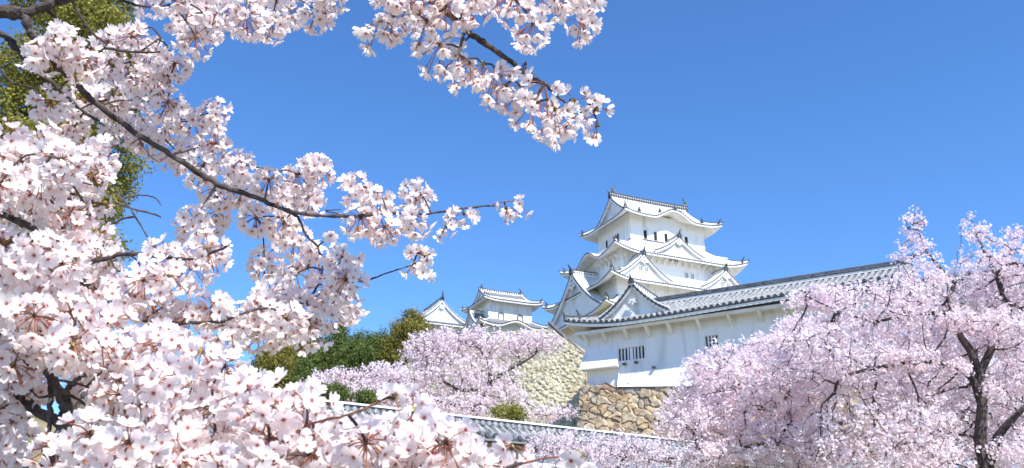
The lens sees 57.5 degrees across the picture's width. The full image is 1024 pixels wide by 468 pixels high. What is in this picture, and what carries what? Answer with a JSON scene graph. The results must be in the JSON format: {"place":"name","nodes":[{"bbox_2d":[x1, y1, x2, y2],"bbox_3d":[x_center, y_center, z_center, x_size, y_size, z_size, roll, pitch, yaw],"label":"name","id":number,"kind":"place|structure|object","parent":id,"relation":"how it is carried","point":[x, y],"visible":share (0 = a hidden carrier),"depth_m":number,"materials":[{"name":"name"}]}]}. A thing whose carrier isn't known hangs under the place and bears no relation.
{"place":"outdoors","nodes":[
{"label":"outdoors","id":0,"kind":"place"},
{"bbox_2d":[22,416,55,467],"bbox_3d":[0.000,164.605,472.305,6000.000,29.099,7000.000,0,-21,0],"label":"ground","id":1,"kind":"structure","parent":0,"point":[41,424],"depth_m":39.74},
{"bbox_2d":[0,0,159,435],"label":"evergreen tree","id":2,"kind":"object","parent":1,"relation":"on","point":[95,14],"visible":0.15,"depth_m":26.31,"materials":[{"name":"green plant"}]},
{"bbox_2d":[248,342,300,389],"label":"evergreen tree","id":3,"kind":"object","parent":1,"relation":"on","point":[280,359],"visible":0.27,"depth_m":107.77,"materials":[{"name":"green plant"}]},
{"bbox_2d":[0,211,596,467],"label":"cherry tree","id":4,"kind":"object","parent":1,"relation":"on","point":[38,299],"visible":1,"depth_m":1.78,"materials":[{"name":"pink plant"}]},
{"bbox_2d":[286,356,319,392],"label":"evergreen tree","id":5,"kind":"object","parent":1,"relation":"on","point":[304,368],"visible":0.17,"depth_m":100.59,"materials":[{"name":"green plant"}]},
{"bbox_2d":[279,328,333,381],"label":"evergreen tree","id":6,"kind":"object","parent":1,"relation":"on","point":[318,358],"visible":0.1,"depth_m":116.10,"materials":[{"name":"green plant"}]},
{"bbox_2d":[0,0,614,356],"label":"cherry tree","id":7,"kind":"object","parent":1,"relation":"on","point":[40,176],"visible":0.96,"depth_m":2.51,"materials":[{"name":"pink plant"}]},
{"bbox_2d":[308,321,353,375],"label":"evergreen tree","id":8,"kind":"object","parent":1,"relation":"on","point":[337,338],"visible":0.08,"depth_m":119.43,"materials":[{"name":"green plant"}]},
{"bbox_2d":[317,379,357,402],"bbox_3d":[-7.057,7.883,36.588,1.886,4.415,1.728,0,-21,0],"label":"shrub","id":9,"kind":"object","parent":1,"relation":"on","point":[342,391],"visible":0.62,"depth_m":36.79,"materials":[{"name":"green plant"}]},
{"bbox_2d":[325,328,375,398],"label":"evergreen tree","id":10,"kind":"object","parent":1,"relation":"on","point":[344,360],"visible":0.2,"depth_m":113.69,"materials":[{"name":"green plant"}]},
{"bbox_2d":[299,360,425,406],"bbox_3d":[-8.415,9.243,51.474,7.593,5.039,4.280,0,-21,0],"label":"cherry tree","id":11,"kind":"object","parent":1,"relation":"on","point":[388,373],"visible":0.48,"depth_m":51.83,"materials":[{"name":"pink plant"}]},
{"bbox_2d":[351,383,379,404],"bbox_3d":[-5.894,8.092,36.803,1.326,4.310,1.285,0,-21,0],"label":"shrub","id":12,"kind":"object","parent":1,"relation":"on","point":[364,396],"visible":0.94,"depth_m":37.17,"materials":[{"name":"green plant"}]},
{"bbox_2d":[345,323,401,403],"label":"evergreen tree","id":13,"kind":"object","parent":1,"relation":"on","point":[376,338],"visible":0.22,"depth_m":111.63,"materials":[{"name":"green plant"}]},
{"bbox_2d":[371,306,438,382],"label":"evergreen tree","id":14,"kind":"object","parent":1,"relation":"on","point":[410,323],"visible":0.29,"depth_m":110.60,"materials":[{"name":"green plant"}]},
{"bbox_2d":[390,291,465,346],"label":"keep","id":15,"kind":"structure","parent":1,"relation":"on","point":[439,312],"depth_m":191.12,"materials":[{"name":"white paint"}]},
{"bbox_2d":[383,321,579,423],"bbox_3d":[-2.063,9.496,58.970,12.267,8.712,7.426,0,-21,0],"label":"cherry tree","id":16,"kind":"object","parent":1,"relation":"on","point":[457,342],"visible":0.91,"depth_m":59.62,"materials":[{"name":"pink plant"}]},
{"bbox_2d":[72,374,901,467],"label":"tiled wall","id":17,"kind":"structure","parent":1,"relation":"on","point":[490,429],"depth_m":32.39,"materials":[{"name":"grey tile"}]},
{"bbox_2d":[392,329,587,427],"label":"stone wall","id":18,"kind":"structure","parent":1,"relation":"on","point":[560,378],"depth_m":74.64,"materials":[{"name":"beige stone"}]},
{"bbox_2d":[546,321,584,352],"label":"parapet wall","id":19,"kind":"structure","parent":18,"relation":"on","point":[550,325],"depth_m":77.05,"materials":[{"name":"paint"}]},
{"bbox_2d":[455,284,547,334],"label":"keep","id":20,"kind":"structure","parent":1,"relation":"on","point":[507,311],"depth_m":172.54,"materials":[{"name":"white paint"}]},
{"bbox_2d":[498,312,503,319],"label":"window","id":21,"kind":"structure","parent":20,"relation":"in","point":[500,315],"depth_m":171.65,"materials":[{"name":"paint"}]},
{"bbox_2d":[517,315,523,321],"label":"window","id":22,"kind":"structure","parent":20,"relation":"in","point":[519,317],"depth_m":173.21,"materials":[{"name":"paint"}]},
{"bbox_2d":[486,397,530,421],"bbox_3d":[-0.144,9.499,41.314,1.983,4.578,1.608,7,-22,-18],"label":"shrub","id":23,"kind":"object","parent":1,"relation":"on","point":[514,413],"visible":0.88,"depth_m":41.70,"materials":[{"name":"green plant"}]},
{"bbox_2d":[521,425,692,467],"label":"cherry tree","id":24,"kind":"object","parent":1,"relation":"on","point":[626,456],"visible":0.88,"depth_m":24.16,"materials":[{"name":"pink plant"}]},
{"bbox_2d":[541,184,748,349],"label":"castle keep","id":25,"kind":"structure","parent":1,"relation":"on","point":[657,248],"depth_m":151.96,"materials":[{"name":"white paint"}]},
{"bbox_2d":[605,238,610,247],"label":"window","id":26,"kind":"structure","parent":25,"relation":"in","point":[607,242],"depth_m":158.29,"materials":[{"name":"white paint"}]},
{"bbox_2d":[616,231,621,239],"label":"window","id":27,"kind":"structure","parent":25,"relation":"in","point":[619,235],"depth_m":154.96,"materials":[{"name":"white paint"}]},
{"bbox_2d":[643,230,651,239],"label":"window","id":28,"kind":"structure","parent":25,"relation":"in","point":[647,235],"depth_m":153.40,"materials":[{"name":"white paint"}]},
{"bbox_2d":[653,231,661,241],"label":"window","id":29,"kind":"structure","parent":25,"relation":"in","point":[657,236],"depth_m":154.17,"materials":[{"name":"white paint"}]},
{"bbox_2d":[664,233,671,242],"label":"window","id":30,"kind":"structure","parent":25,"relation":"in","point":[667,236],"depth_m":155.04,"materials":[{"name":"white paint"}]},
{"bbox_2d":[668,258,677,264],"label":"window","id":31,"kind":"structure","parent":25,"relation":"in","point":[670,259],"depth_m":151.48,"materials":[{"name":"white paint"}]},
{"bbox_2d":[684,236,692,246],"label":"window","id":32,"kind":"structure","parent":25,"relation":"in","point":[688,240],"depth_m":156.67,"materials":[{"name":"white paint"}]},
{"bbox_2d":[577,374,933,464],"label":"stone wall","id":33,"kind":"structure","parent":1,"relation":"on","point":[606,407],"depth_m":63.46,"materials":[{"name":"beige stone"}]},
{"bbox_2d":[562,253,913,386],"bbox_3d":[16.046,7.109,65.031,23.593,9.123,9.049,-12,-24,28],"label":"long turret","id":34,"kind":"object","parent":33,"relation":"on","point":[635,334],"visible":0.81,"depth_m":64.31,"materials":[{"name":"white paint"}]},
{"bbox_2d":[618,344,645,362],"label":"window","id":35,"kind":"structure","parent":34,"relation":"in","point":[631,354],"depth_m":65.61,"materials":[{"name":"white paint"}]},
{"bbox_2d":[703,333,719,349],"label":"window","id":36,"kind":"structure","parent":34,"relation":"in","point":[706,343],"depth_m":63.02,"materials":[{"name":"white paint"}]},
{"bbox_2d":[649,311,864,467],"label":"cherry tree","id":37,"kind":"object","parent":1,"relation":"on","point":[726,396],"visible":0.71,"depth_m":16.62,"materials":[{"name":"pink plant"}]},
{"bbox_2d":[765,204,1023,467],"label":"cherry tree","id":38,"kind":"object","parent":1,"relation":"on","point":[911,359],"visible":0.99,"depth_m":15.15,"materials":[{"name":"pink plant"}]},
{"bbox_2d":[850,307,1023,467],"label":"cherry tree","id":39,"kind":"object","parent":1,"relation":"on","point":[964,417],"visible":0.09,"depth_m":20.49,"materials":[{"name":"pink plant"}]},
{"bbox_2d":[903,265,1023,459],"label":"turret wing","id":40,"kind":"structure","parent":1,"relation":"on","point":[965,307],"depth_m":55.63,"materials":[{"name":"white paint"}]},
{"bbox_2d":[0,0,1023,467],"label":"sky","id":41,"kind":"structure","parent":0,"point":[808,128],"materials":[{"name":"blue"}]}
]}

